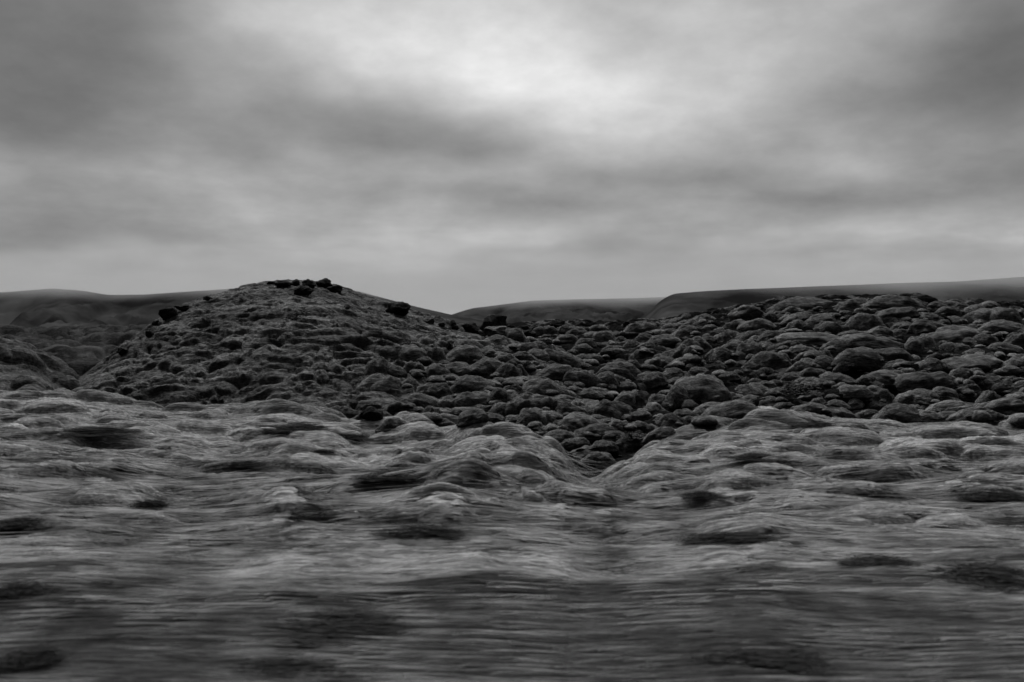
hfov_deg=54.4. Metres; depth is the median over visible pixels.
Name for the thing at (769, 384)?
moss cushion
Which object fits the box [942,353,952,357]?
moss cushion
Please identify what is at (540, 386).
moss cushion
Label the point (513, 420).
moss cushion
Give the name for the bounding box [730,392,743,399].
moss cushion
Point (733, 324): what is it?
moss cushion
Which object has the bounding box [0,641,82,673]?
heath tuft
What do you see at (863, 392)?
moss cushion
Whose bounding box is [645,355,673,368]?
moss cushion
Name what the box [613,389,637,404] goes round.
moss cushion
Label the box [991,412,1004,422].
moss cushion
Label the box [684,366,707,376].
moss cushion
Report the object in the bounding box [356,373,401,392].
moss cushion
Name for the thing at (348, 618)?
heath tuft
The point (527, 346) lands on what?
moss cushion
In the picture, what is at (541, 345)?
moss cushion
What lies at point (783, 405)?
moss cushion
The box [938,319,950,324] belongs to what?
moss cushion
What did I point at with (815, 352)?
moss cushion
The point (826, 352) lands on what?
moss cushion
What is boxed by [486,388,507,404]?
moss cushion
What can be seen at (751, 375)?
moss cushion
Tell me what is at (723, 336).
moss cushion
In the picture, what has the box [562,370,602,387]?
moss cushion
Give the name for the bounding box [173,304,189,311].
lava boulder
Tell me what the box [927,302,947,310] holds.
moss cushion
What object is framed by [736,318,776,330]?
moss cushion
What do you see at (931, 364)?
moss cushion
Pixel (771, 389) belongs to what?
moss cushion
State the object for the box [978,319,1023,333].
moss cushion
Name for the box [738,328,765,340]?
moss cushion
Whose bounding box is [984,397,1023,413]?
moss cushion
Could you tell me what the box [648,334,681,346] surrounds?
moss cushion
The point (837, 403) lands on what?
moss cushion
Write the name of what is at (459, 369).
moss cushion
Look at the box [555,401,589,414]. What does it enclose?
moss cushion
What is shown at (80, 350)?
ground
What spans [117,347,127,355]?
lava boulder
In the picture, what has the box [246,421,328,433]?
heath tuft
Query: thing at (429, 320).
lava boulder
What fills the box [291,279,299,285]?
lava boulder
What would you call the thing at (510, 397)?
moss cushion
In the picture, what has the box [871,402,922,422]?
moss cushion
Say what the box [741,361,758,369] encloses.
moss cushion
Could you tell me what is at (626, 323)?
lava boulder
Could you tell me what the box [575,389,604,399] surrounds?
moss cushion
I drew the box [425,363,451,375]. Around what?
moss cushion
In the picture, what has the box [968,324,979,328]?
moss cushion
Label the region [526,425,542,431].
moss cushion
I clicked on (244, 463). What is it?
heath tuft
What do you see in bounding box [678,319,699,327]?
moss cushion
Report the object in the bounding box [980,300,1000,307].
moss cushion
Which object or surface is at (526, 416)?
moss cushion
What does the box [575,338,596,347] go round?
moss cushion
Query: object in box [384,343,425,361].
moss cushion
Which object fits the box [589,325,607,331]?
moss cushion
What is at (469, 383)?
moss cushion
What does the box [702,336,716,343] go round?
moss cushion
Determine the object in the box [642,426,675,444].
moss cushion
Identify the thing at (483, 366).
moss cushion
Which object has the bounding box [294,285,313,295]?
lava boulder
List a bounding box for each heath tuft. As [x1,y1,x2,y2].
[0,516,73,528]
[0,579,72,600]
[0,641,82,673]
[33,426,152,437]
[128,497,176,509]
[205,458,287,467]
[222,650,370,679]
[243,604,432,646]
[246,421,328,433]
[284,505,365,519]
[310,449,336,454]
[338,433,373,439]
[350,467,429,480]
[365,520,483,538]
[668,530,824,546]
[677,491,732,499]
[688,643,858,676]
[714,452,786,462]
[787,420,837,427]
[832,553,931,569]
[918,560,1023,592]
[951,487,1023,500]
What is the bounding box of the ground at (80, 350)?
[0,324,1023,681]
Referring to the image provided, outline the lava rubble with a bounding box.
[401,305,1023,436]
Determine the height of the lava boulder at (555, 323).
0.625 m
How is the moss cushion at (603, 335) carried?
on the lava rubble
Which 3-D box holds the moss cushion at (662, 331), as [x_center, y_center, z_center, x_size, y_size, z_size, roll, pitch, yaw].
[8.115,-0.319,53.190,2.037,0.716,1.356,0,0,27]
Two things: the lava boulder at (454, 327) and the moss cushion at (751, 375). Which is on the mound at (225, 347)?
the lava boulder at (454, 327)
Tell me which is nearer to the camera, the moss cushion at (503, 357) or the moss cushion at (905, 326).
the moss cushion at (503, 357)
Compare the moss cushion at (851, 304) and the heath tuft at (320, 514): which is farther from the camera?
the moss cushion at (851, 304)
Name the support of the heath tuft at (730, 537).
on the ground at (80, 350)
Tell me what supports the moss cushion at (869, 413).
on the slope
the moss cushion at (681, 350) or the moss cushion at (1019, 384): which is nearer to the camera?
the moss cushion at (1019, 384)
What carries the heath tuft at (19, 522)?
on the ground at (80, 350)
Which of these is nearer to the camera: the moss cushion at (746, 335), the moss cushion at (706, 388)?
the moss cushion at (706, 388)
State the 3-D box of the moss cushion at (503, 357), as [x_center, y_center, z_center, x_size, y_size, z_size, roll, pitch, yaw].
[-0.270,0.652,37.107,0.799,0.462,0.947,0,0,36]
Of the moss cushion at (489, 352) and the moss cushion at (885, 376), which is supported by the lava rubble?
the moss cushion at (489, 352)
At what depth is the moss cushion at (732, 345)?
42.05 m
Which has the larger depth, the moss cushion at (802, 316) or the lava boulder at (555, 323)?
the lava boulder at (555, 323)
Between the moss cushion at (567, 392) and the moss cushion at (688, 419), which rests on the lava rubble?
the moss cushion at (567, 392)
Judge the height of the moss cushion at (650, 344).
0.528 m
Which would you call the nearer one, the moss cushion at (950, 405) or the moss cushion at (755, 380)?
the moss cushion at (950, 405)
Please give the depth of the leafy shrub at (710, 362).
39.47 m
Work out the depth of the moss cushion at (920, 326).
42.76 m
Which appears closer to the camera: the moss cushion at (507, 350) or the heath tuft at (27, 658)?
the heath tuft at (27, 658)
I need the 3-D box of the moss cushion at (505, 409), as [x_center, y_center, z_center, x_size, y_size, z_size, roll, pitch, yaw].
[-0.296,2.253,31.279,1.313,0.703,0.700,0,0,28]
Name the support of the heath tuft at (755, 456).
on the ground at (80, 350)
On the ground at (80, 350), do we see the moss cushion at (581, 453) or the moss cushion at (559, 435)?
the moss cushion at (581, 453)
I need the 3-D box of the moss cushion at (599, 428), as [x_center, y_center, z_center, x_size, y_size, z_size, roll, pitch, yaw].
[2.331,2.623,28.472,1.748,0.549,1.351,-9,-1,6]
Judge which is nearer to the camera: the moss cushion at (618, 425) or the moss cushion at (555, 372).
the moss cushion at (618, 425)
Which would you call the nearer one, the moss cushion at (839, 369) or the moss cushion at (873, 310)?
the moss cushion at (839, 369)
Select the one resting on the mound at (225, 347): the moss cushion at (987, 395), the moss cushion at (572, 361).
the moss cushion at (572, 361)
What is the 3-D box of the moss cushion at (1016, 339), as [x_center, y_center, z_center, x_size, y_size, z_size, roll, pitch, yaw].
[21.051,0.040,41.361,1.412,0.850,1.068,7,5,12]
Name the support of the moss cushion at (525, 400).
on the mound at (225, 347)
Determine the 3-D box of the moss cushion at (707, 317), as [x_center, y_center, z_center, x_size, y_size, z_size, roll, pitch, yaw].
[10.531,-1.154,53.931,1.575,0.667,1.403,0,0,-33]
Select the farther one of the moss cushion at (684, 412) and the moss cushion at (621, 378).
the moss cushion at (621, 378)
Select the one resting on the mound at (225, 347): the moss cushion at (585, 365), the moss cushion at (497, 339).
the moss cushion at (497, 339)
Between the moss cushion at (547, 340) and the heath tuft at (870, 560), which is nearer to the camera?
the heath tuft at (870, 560)
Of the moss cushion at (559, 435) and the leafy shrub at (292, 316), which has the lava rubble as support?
the moss cushion at (559, 435)
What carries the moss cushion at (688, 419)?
on the slope
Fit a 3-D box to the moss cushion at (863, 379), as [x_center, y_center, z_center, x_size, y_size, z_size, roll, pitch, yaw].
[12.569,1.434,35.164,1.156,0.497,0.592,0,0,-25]
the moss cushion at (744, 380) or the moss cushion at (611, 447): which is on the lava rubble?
the moss cushion at (744, 380)
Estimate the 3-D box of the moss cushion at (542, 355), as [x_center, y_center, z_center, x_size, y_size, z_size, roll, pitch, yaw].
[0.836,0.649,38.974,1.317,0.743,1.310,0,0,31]
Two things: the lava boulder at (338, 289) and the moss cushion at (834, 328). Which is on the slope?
the moss cushion at (834, 328)
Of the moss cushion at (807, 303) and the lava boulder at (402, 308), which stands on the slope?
the moss cushion at (807, 303)
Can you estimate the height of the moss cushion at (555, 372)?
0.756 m
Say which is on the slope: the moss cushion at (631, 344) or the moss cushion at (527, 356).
the moss cushion at (631, 344)
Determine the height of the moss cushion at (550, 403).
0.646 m
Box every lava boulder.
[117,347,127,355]
[145,330,153,336]
[152,320,158,325]
[158,307,177,320]
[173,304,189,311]
[203,296,212,300]
[273,280,292,286]
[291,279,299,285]
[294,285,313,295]
[302,279,315,287]
[316,278,332,287]
[327,285,342,293]
[358,406,382,420]
[385,301,410,315]
[423,318,433,323]
[446,341,452,349]
[450,320,455,326]
[451,325,459,329]
[462,322,478,332]
[480,314,506,330]
[483,326,507,335]
[523,330,536,336]
[550,320,564,327]
[623,321,630,326]
[727,305,763,321]
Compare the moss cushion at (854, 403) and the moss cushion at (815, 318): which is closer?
the moss cushion at (854, 403)
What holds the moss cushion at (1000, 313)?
on the lava rubble
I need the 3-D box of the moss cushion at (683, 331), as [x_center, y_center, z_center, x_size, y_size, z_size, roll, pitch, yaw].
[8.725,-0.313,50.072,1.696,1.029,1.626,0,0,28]
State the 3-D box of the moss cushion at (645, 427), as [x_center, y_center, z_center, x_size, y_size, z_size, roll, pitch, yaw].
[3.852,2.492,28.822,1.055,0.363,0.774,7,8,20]
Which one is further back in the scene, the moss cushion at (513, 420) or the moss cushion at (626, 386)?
the moss cushion at (626, 386)
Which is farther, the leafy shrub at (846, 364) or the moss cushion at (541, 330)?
the moss cushion at (541, 330)
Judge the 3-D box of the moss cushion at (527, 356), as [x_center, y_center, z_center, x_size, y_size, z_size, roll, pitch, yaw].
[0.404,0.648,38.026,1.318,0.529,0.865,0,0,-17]
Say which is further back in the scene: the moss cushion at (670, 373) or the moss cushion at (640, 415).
the moss cushion at (670, 373)
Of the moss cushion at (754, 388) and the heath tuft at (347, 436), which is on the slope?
the moss cushion at (754, 388)
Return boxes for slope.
[507,292,1023,477]
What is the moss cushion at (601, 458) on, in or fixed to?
on the ground at (80, 350)
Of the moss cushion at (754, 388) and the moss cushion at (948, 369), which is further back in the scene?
the moss cushion at (948, 369)
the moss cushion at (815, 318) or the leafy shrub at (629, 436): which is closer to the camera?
the leafy shrub at (629, 436)
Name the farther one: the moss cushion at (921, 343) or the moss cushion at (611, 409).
the moss cushion at (921, 343)
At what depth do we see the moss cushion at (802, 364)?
37.85 m
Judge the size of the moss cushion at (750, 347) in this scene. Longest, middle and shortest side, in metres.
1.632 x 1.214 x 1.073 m
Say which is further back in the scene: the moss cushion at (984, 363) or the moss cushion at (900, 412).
the moss cushion at (984, 363)
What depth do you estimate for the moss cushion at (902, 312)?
46.75 m
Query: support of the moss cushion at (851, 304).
on the slope
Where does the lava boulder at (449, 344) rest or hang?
on the mound at (225, 347)
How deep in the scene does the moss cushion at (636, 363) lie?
39.64 m
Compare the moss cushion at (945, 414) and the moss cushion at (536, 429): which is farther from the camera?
the moss cushion at (536, 429)
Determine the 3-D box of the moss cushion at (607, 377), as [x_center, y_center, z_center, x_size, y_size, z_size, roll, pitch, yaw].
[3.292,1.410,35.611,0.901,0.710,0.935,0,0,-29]
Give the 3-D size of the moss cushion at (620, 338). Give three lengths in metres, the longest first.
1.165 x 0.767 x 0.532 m
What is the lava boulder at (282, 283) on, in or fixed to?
on the mound at (225, 347)
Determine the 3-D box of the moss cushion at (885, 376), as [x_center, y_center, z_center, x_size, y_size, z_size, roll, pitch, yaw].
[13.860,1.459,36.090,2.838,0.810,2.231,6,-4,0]
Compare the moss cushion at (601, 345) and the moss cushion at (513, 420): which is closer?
the moss cushion at (513, 420)
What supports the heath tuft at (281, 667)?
on the ground at (80, 350)
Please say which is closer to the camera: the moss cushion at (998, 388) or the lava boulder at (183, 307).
the moss cushion at (998, 388)
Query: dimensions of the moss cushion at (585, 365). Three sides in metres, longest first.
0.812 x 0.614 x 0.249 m
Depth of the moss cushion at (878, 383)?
34.84 m
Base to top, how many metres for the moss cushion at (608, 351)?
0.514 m
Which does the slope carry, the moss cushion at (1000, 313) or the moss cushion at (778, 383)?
the moss cushion at (778, 383)
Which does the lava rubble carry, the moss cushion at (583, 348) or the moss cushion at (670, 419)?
the moss cushion at (670, 419)
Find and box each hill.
[0,289,482,327]
[452,297,665,323]
[641,277,1023,319]
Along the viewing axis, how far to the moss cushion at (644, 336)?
50.67 m
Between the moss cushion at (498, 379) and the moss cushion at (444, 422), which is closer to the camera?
the moss cushion at (444, 422)
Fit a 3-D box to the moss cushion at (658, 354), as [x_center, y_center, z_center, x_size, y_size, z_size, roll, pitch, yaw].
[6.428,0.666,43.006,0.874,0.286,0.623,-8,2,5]
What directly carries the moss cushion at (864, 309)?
on the lava rubble
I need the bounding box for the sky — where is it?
[0,0,1023,314]
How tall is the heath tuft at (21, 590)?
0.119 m
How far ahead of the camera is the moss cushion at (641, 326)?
54.17 m
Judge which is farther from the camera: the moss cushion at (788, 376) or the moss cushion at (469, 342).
the moss cushion at (469, 342)
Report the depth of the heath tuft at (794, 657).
7.72 m
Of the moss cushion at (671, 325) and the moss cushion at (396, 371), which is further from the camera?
the moss cushion at (671, 325)
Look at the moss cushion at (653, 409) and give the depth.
31.67 m
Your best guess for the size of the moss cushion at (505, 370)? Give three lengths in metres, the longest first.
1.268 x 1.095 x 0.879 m
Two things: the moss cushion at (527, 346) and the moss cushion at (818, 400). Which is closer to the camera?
the moss cushion at (818, 400)
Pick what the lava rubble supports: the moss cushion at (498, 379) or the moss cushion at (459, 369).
the moss cushion at (498, 379)
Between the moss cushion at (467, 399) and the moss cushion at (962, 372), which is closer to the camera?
the moss cushion at (467, 399)
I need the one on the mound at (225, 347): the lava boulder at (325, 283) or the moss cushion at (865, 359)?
the lava boulder at (325, 283)
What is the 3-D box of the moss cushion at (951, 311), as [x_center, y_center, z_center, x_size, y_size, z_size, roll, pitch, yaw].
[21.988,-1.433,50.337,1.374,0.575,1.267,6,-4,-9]
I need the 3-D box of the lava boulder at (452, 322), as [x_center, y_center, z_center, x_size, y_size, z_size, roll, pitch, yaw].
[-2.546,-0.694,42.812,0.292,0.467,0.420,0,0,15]
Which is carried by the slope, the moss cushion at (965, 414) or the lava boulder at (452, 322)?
the moss cushion at (965, 414)
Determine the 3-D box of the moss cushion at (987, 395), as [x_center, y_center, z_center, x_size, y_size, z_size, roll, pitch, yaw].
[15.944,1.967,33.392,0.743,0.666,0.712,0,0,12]
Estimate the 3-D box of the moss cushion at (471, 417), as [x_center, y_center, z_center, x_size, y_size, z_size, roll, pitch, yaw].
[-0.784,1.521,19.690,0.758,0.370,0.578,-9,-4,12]
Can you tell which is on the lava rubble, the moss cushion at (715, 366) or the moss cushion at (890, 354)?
the moss cushion at (715, 366)
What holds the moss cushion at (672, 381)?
on the lava rubble
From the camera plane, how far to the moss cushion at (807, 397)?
34.05 m
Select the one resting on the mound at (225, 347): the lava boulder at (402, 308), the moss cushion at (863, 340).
the lava boulder at (402, 308)
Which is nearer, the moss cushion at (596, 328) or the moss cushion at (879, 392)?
the moss cushion at (879, 392)
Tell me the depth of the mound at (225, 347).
35.60 m
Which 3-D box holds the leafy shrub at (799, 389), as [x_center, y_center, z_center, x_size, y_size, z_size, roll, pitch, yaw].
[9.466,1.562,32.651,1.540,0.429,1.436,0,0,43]
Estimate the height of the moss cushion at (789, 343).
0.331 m
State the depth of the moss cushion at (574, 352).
45.22 m
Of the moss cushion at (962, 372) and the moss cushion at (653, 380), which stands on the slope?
the moss cushion at (653, 380)
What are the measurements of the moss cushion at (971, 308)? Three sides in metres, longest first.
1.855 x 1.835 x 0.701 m
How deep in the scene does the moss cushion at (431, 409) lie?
30.82 m
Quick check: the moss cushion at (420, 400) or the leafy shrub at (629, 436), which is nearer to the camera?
the leafy shrub at (629, 436)
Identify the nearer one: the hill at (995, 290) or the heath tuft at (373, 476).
the heath tuft at (373, 476)
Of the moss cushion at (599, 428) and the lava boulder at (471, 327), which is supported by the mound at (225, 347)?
the lava boulder at (471, 327)
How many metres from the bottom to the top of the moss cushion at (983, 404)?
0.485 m
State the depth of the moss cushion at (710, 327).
49.70 m
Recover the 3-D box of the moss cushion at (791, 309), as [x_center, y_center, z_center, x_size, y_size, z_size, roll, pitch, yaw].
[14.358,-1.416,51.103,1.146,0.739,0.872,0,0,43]
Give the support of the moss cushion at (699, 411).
on the slope
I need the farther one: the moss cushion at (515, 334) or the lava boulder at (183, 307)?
the moss cushion at (515, 334)
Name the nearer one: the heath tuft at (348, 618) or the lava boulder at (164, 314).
the heath tuft at (348, 618)
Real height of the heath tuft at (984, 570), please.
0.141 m
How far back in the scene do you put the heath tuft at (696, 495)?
13.85 m
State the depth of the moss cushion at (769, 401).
32.70 m
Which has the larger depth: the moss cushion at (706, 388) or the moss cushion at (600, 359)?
the moss cushion at (600, 359)
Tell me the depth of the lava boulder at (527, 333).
45.85 m
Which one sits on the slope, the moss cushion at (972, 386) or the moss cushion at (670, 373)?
the moss cushion at (972, 386)
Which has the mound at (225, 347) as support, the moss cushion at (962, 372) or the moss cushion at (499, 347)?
the moss cushion at (499, 347)
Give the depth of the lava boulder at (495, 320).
43.65 m
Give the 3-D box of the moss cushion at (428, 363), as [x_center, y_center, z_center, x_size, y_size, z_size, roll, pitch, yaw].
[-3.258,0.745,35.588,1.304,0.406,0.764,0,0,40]
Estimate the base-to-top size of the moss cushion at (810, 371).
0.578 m
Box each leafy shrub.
[282,313,303,319]
[616,431,646,439]
[699,354,721,363]
[761,367,772,372]
[775,382,826,395]
[837,361,853,365]
[926,345,956,350]
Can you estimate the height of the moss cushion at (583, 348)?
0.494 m
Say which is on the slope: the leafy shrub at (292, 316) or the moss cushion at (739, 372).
the moss cushion at (739, 372)
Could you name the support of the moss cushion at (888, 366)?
on the lava rubble
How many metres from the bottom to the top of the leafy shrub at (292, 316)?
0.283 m
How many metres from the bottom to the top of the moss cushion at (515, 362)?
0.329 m
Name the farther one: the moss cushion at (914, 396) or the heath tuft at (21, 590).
the moss cushion at (914, 396)
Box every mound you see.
[0,337,81,390]
[71,279,633,455]
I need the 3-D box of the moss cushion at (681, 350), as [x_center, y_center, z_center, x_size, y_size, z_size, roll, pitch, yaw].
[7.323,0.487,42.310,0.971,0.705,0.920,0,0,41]
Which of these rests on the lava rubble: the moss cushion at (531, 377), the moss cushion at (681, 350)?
the moss cushion at (531, 377)
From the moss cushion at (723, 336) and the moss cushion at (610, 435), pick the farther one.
the moss cushion at (723, 336)
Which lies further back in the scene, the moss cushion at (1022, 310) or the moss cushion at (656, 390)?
the moss cushion at (1022, 310)
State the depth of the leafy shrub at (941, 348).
38.92 m
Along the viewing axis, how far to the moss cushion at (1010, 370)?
36.87 m
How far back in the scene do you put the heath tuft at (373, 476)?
14.36 m
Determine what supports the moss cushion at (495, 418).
on the mound at (225, 347)
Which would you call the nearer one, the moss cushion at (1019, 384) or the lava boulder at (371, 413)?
the lava boulder at (371, 413)
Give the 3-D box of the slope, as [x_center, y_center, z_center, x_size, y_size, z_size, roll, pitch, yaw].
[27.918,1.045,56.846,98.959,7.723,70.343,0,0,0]
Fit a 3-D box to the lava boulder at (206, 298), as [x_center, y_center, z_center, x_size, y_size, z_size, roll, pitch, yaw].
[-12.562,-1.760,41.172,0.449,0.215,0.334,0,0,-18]
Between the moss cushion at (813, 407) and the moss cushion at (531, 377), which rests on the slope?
the moss cushion at (813, 407)
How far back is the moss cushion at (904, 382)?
34.51 m
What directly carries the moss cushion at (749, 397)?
on the slope
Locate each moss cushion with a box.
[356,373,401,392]
[364,358,388,375]
[375,417,406,432]
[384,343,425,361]
[388,364,407,377]
[400,378,418,387]
[400,393,438,407]
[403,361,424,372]
[407,407,423,412]
[416,382,453,397]
[421,356,436,365]
[422,406,440,413]
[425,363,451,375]
[426,347,445,360]
[435,418,455,426]
[444,361,471,376]
[446,344,484,363]
[447,409,462,415]
[450,375,496,392]
[452,391,489,407]
[453,340,483,348]
[456,408,489,427]
[469,357,502,375]
[481,347,496,357]
[484,334,514,345]
[485,328,529,342]
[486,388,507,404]
[488,414,505,423]
[489,402,517,416]
[493,345,504,348]
[493,377,504,381]
[494,352,516,361]
[495,363,522,377]
[500,347,514,353]
[504,384,522,394]
[506,392,518,401]
[507,342,538,351]
[507,359,523,365]
[508,417,517,422]
[512,351,539,361]
[512,393,543,414]
[515,407,563,425]
[522,378,562,396]
[523,376,541,380]
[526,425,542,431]
[527,348,549,361]
[532,325,557,337]
[533,341,548,349]
[536,364,574,379]
[539,337,553,343]
[542,397,557,409]
[542,429,578,442]
[544,348,581,367]
[555,334,578,344]
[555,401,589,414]
[556,324,570,333]
[557,412,599,429]
[559,388,578,397]
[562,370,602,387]
[562,437,591,450]
[563,381,574,386]
[565,327,586,335]
[567,349,580,354]
[571,445,599,457]
[572,343,592,352]
[574,423,617,442]
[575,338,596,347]
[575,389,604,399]
[576,353,604,363]
[577,451,614,467]
[581,363,590,367]
[582,331,615,340]
[585,409,593,414]
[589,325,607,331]
[592,399,632,419]
[592,440,618,453]
[595,342,608,347]
[595,361,641,378]
[596,390,613,399]
[597,371,618,386]
[598,348,624,355]
[601,431,624,440]
[611,420,629,430]
[613,336,626,341]
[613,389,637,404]
[614,381,636,392]
[617,376,625,381]
[617,433,643,446]
[621,340,640,348]
[623,321,657,332]
[626,360,640,368]
[628,410,651,420]
[631,421,658,433]
[634,332,652,340]
[636,371,668,388]
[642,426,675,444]
[644,341,655,347]
[644,405,659,413]
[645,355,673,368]
[647,394,665,405]
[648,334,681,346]
[649,387,668,394]
[651,328,676,334]
[653,353,666,356]
[653,413,681,427]
[660,322,683,328]
[662,383,689,408]
[663,367,686,379]
[664,355,704,368]
[668,376,688,384]
[671,344,694,358]
[672,325,697,337]
[673,408,699,416]
[674,375,732,403]
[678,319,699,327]
[679,336,711,349]
[683,363,701,371]
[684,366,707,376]
[684,416,692,423]
[693,313,715,320]
[693,402,719,408]
[693,407,705,414]
[700,399,759,420]
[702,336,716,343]
[702,360,726,369]
[703,324,718,329]
[704,347,733,361]
[713,331,732,342]
[717,371,741,381]
[721,340,743,350]
[723,319,744,328]
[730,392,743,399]
[734,369,743,375]
[735,382,769,395]
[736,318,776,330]
[736,340,762,354]
[736,376,749,384]
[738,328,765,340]
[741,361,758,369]
[742,394,758,404]
[746,373,758,378]
[747,351,791,369]
[747,378,762,383]
[756,330,783,340]
[758,396,779,405]
[759,312,775,321]
[760,381,777,387]
[762,344,774,350]
[764,372,784,380]
[765,296,832,311]
[769,387,787,395]
[771,380,782,386]
[772,402,794,409]
[775,332,838,345]
[779,311,813,326]
[780,319,806,329]
[780,340,799,346]
[780,372,800,380]
[781,306,800,313]
[785,358,814,372]
[789,344,815,353]
[791,402,827,413]
[792,349,824,360]
[797,367,825,376]
[797,377,822,389]
[797,390,822,401]
[804,313,835,325]
[810,397,825,402]
[814,355,833,370]
[818,321,850,334]
[819,338,849,353]
[820,349,833,357]
[820,372,856,384]
[827,399,851,410]
[830,346,884,371]
[832,364,849,372]
[834,298,867,310]
[836,384,874,400]
[837,333,899,348]
[839,310,848,314]
[845,313,886,330]
[847,398,864,410]
[853,306,869,314]
[855,375,875,386]
[858,409,877,418]
[860,294,929,312]
[866,326,893,336]
[866,385,894,404]
[866,401,889,409]
[867,369,898,383]
[870,308,877,313]
[871,380,885,388]
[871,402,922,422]
[873,347,913,361]
[877,307,919,318]
[879,363,893,369]
[884,359,904,364]
[890,388,939,405]
[892,329,908,333]
[893,371,959,393]
[897,323,911,328]
[900,317,911,321]
[904,334,938,353]
[907,319,944,333]
[914,357,947,371]
[918,313,943,319]
[919,410,945,422]
[925,325,984,345]
[925,400,974,411]
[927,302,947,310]
[932,386,958,398]
[934,306,961,315]
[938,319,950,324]
[939,342,971,352]
[940,411,955,418]
[941,354,1003,372]
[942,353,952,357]
[943,364,953,373]
[946,406,1008,423]
[947,316,967,324]
[949,367,972,378]
[955,386,967,392]
[958,393,976,402]
[961,337,976,344]
[962,307,1023,324]
[963,348,984,353]
[964,304,984,312]
[966,384,978,388]
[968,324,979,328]
[972,333,999,344]
[975,380,983,385]
[975,390,999,402]
[975,401,989,406]
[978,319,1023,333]
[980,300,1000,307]
[984,379,1013,394]
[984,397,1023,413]
[986,342,1023,354]
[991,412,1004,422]
[998,354,1023,368]
[999,365,1023,375]
[1003,332,1023,348]
[1011,380,1023,387]
[1018,308,1023,316]
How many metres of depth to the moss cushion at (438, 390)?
32.62 m
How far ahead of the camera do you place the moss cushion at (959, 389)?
34.45 m
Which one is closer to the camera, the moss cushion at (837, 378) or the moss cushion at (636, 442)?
the moss cushion at (636, 442)
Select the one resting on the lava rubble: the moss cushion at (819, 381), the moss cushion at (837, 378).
the moss cushion at (819, 381)
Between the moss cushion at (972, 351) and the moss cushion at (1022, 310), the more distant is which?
the moss cushion at (1022, 310)
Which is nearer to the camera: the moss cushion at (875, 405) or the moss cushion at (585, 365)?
the moss cushion at (875, 405)
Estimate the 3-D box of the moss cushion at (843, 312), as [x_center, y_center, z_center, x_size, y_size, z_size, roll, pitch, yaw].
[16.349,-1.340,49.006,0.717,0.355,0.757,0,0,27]
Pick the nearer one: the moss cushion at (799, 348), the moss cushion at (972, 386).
the moss cushion at (972, 386)
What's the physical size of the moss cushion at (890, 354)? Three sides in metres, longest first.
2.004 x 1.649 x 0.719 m
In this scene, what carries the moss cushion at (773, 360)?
on the slope
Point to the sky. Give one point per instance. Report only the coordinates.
(451, 157)
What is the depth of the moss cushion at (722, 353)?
40.71 m
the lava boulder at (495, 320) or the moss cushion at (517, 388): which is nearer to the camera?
the moss cushion at (517, 388)
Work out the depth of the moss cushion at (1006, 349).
40.16 m
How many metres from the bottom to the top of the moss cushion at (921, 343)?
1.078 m
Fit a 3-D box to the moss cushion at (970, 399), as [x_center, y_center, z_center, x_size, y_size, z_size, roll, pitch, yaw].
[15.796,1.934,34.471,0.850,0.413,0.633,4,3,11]
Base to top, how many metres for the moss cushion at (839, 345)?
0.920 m
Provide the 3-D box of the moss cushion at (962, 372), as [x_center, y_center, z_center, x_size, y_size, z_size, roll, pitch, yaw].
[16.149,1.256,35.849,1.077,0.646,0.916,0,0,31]
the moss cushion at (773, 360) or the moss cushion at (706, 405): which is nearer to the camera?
the moss cushion at (706, 405)
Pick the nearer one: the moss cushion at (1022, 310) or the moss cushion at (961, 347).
the moss cushion at (961, 347)
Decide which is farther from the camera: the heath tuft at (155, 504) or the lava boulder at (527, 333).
the lava boulder at (527, 333)
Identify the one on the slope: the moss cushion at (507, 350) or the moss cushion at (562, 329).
the moss cushion at (562, 329)
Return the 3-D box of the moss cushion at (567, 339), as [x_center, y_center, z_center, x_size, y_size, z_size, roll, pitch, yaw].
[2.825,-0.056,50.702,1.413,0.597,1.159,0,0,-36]
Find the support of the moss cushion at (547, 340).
on the lava rubble
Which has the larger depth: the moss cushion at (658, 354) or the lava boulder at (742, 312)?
the lava boulder at (742, 312)
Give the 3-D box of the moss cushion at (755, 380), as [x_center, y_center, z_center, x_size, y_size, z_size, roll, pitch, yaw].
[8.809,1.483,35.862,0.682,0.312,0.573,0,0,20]
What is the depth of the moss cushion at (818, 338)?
40.60 m
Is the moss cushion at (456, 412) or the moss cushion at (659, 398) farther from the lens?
the moss cushion at (659, 398)
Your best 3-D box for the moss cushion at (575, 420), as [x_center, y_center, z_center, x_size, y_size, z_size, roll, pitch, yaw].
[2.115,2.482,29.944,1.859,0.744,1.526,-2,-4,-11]
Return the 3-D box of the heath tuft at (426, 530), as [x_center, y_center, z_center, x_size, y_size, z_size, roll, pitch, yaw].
[-1.030,2.264,12.143,1.580,0.096,0.968,0,0,11]
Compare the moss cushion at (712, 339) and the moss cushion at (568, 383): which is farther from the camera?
the moss cushion at (712, 339)
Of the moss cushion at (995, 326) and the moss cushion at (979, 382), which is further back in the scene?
the moss cushion at (995, 326)
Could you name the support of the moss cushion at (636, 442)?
on the slope
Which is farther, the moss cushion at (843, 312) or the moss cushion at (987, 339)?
the moss cushion at (843, 312)
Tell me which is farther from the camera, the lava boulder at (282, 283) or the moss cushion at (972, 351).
the lava boulder at (282, 283)
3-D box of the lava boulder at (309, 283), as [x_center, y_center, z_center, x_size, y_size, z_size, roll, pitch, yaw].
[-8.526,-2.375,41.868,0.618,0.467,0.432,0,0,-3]
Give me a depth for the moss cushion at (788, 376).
35.92 m
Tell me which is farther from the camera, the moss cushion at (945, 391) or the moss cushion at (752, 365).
the moss cushion at (752, 365)
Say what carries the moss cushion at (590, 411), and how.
on the lava rubble

